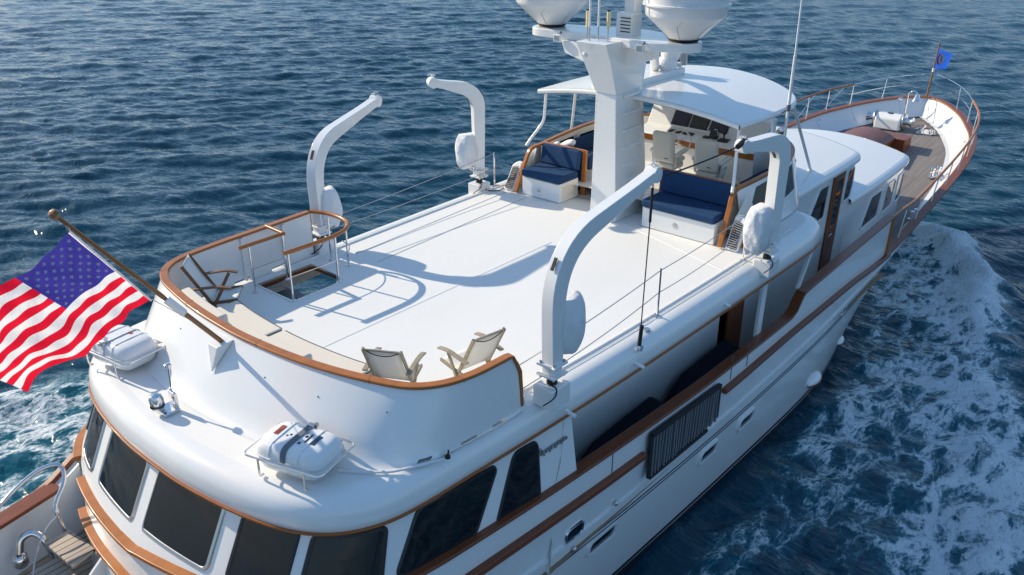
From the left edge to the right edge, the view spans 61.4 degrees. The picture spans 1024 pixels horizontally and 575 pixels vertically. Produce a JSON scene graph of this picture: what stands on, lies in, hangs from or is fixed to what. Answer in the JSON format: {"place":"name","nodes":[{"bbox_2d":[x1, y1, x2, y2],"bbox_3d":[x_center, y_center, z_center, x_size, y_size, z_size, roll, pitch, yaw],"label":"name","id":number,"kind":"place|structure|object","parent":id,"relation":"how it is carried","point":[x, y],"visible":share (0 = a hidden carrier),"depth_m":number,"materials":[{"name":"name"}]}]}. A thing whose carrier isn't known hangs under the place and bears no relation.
{"place":"outdoors","nodes":[
{"label":"outdoors","id":0,"kind":"place"},
{"bbox_2d":[0,0,1023,574],"bbox_3d":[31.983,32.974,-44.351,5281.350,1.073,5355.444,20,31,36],"label":"water","id":1,"kind":"structure","parent":0,"point":[146,140],"depth_m":37.60,"materials":[{"name":"blue liquid"}]},
{"bbox_2d":[0,0,980,574],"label":"motor yacht","id":2,"kind":"object","parent":1,"relation":"on","point":[770,248],"visible":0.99,"depth_m":14.14,"materials":[{"name":"paint"}]},
{"bbox_2d":[0,226,151,391],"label":"ensign","id":3,"kind":"object","parent":2,"relation":"attached to","point":[70,295],"visible":1,"depth_m":9.55,"materials":[{"name":"multicoloured"}]},
{"bbox_2d":[86,404,93,429],"bbox_3d":[-6.296,1.605,13.205,0.374,0.730,1.068,0,25,0],"label":"window","id":4,"kind":"structure","parent":2,"relation":"in","point":[89,418],"depth_m":12.83,"materials":[{"name":"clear glass"}]},
{"bbox_2d":[83,406,105,471],"bbox_3d":[-6.016,2.099,12.416,0.405,0.800,0.822,-15,29,-29],"label":"window","id":5,"kind":"structure","parent":2,"relation":"in","point":[96,428],"depth_m":12.35,"materials":[{"name":"black glass"}]},
{"bbox_2d":[98,430,148,520],"bbox_3d":[-5.225,2.459,11.550,0.443,0.800,1.218,-22,33,-39],"label":"window","id":6,"kind":"structure","parent":2,"relation":"in","point":[122,475],"depth_m":11.49,"materials":[{"name":"black glass"}]},
{"bbox_2d":[90,325,157,369],"bbox_3d":[-5.531,0.830,12.246,0.966,0.405,0.649,15,29,29],"label":"life raft","id":7,"kind":"object","parent":2,"relation":"on","point":[122,344],"visible":0.8,"depth_m":12.02,"materials":[{"name":"white plastic"}]},
{"bbox_2d":[142,471,225,570],"bbox_3d":[-4.073,2.832,10.655,1.366,0.840,0.476,17,30,32],"label":"window","id":8,"kind":"structure","parent":2,"relation":"in","point":[185,524],"depth_m":10.61,"materials":[{"name":"black glass"}]},
{"bbox_2d":[180,253,242,307],"bbox_3d":[-4.668,-0.006,13.507,0.781,0.986,0.691,-3,25,-7],"label":"deck chair","id":9,"kind":"object","parent":2,"relation":"on","point":[211,292],"visible":0.81,"depth_m":13.45,"materials":[{"name":"white fabric"}]},
{"bbox_2d":[225,517,300,574],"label":"window","id":10,"kind":"structure","parent":2,"relation":"in","point":[257,549],"depth_m":10.02,"materials":[{"name":"black glass"}]},
{"bbox_2d":[255,421,343,479],"bbox_3d":[-2.461,1.874,10.006,0.966,0.405,0.649,11,27,22],"label":"life raft","id":11,"kind":"object","parent":2,"relation":"on","point":[311,448],"visible":0.98,"depth_m":9.82,"materials":[{"name":"white plastic"}]},
{"bbox_2d":[301,526,387,574],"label":"window","id":12,"kind":"structure","parent":2,"relation":"in","point":[362,553],"depth_m":9.82,"materials":[{"name":"black glass"}]},
{"bbox_2d":[361,347,425,381],"bbox_3d":[-1.538,1.063,11.215,0.691,0.986,0.781,5,26,11],"label":"deck chair","id":13,"kind":"object","parent":2,"relation":"on","point":[387,364],"visible":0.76,"depth_m":10.96,"materials":[{"name":"beige fabric"}]},
{"bbox_2d":[396,465,496,574],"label":"window","id":14,"kind":"structure","parent":2,"relation":"in","point":[456,516],"depth_m":10.53,"materials":[{"name":"black glass"}]},
{"bbox_2d":[437,327,505,375],"bbox_3d":[-0.527,0.915,11.532,0.691,0.986,0.781,-19,31,-35],"label":"deck chair","id":15,"kind":"object","parent":2,"relation":"on","point":[482,347],"visible":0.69,"depth_m":11.35,"materials":[{"name":"beige fabric"}]},
{"bbox_2d":[496,441,540,520],"bbox_3d":[0.078,2.595,11.404,0.184,0.903,0.973,20,31,36],"label":"window","id":16,"kind":"structure","parent":2,"relation":"in","point":[523,480],"depth_m":11.45,"materials":[{"name":"black glass"}]},
{"bbox_2d":[561,139,575,146],"bbox_3d":[1.230,-3.187,19.206,0.193,0.336,0.555,-13,28,-25],"label":"towel","id":17,"kind":"object","parent":2,"relation":"on","point":[570,142],"visible":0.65,"depth_m":19.00,"materials":[{"name":"white fabric"}]},
{"bbox_2d":[637,184,653,345],"bbox_3d":[1.928,-0.263,12.398,0.071,2.504,0.186,13,28,25],"label":"lashing line","id":18,"kind":"object","parent":2,"relation":"on","point":[640,335],"visible":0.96,"depth_m":12.40,"materials":[{"name":"black fabric"}]},
{"bbox_2d":[646,383,721,479],"bbox_3d":[2.954,2.382,14.644,0.080,0.964,2.370,20,31,36],"label":"vent grille","id":19,"kind":"object","parent":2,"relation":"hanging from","point":[674,437],"visible":1,"depth_m":14.52,"materials":[{"name":"black metal"}]},
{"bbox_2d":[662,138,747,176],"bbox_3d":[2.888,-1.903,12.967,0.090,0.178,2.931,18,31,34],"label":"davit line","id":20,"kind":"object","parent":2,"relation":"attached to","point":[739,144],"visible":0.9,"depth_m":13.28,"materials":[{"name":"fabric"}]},
{"bbox_2d":[723,300,744,346],"bbox_3d":[4.613,0.345,17.763,0.050,2.300,0.720,20,31,36],"label":"side door","id":21,"kind":"structure","parent":2,"relation":"in","point":[733,323],"depth_m":17.92,"materials":[{"name":"brown wood"}]},
{"bbox_2d":[935,49,952,68],"bbox_3d":[16.483,-8.743,32.927,1.260,0.823,0.164,-19,31,-34],"label":"burgee","id":22,"kind":"object","parent":2,"relation":"attached to","point":[943,59],"visible":1,"depth_m":32.88,"materials":[{"name":"blue fabric"}]}
]}

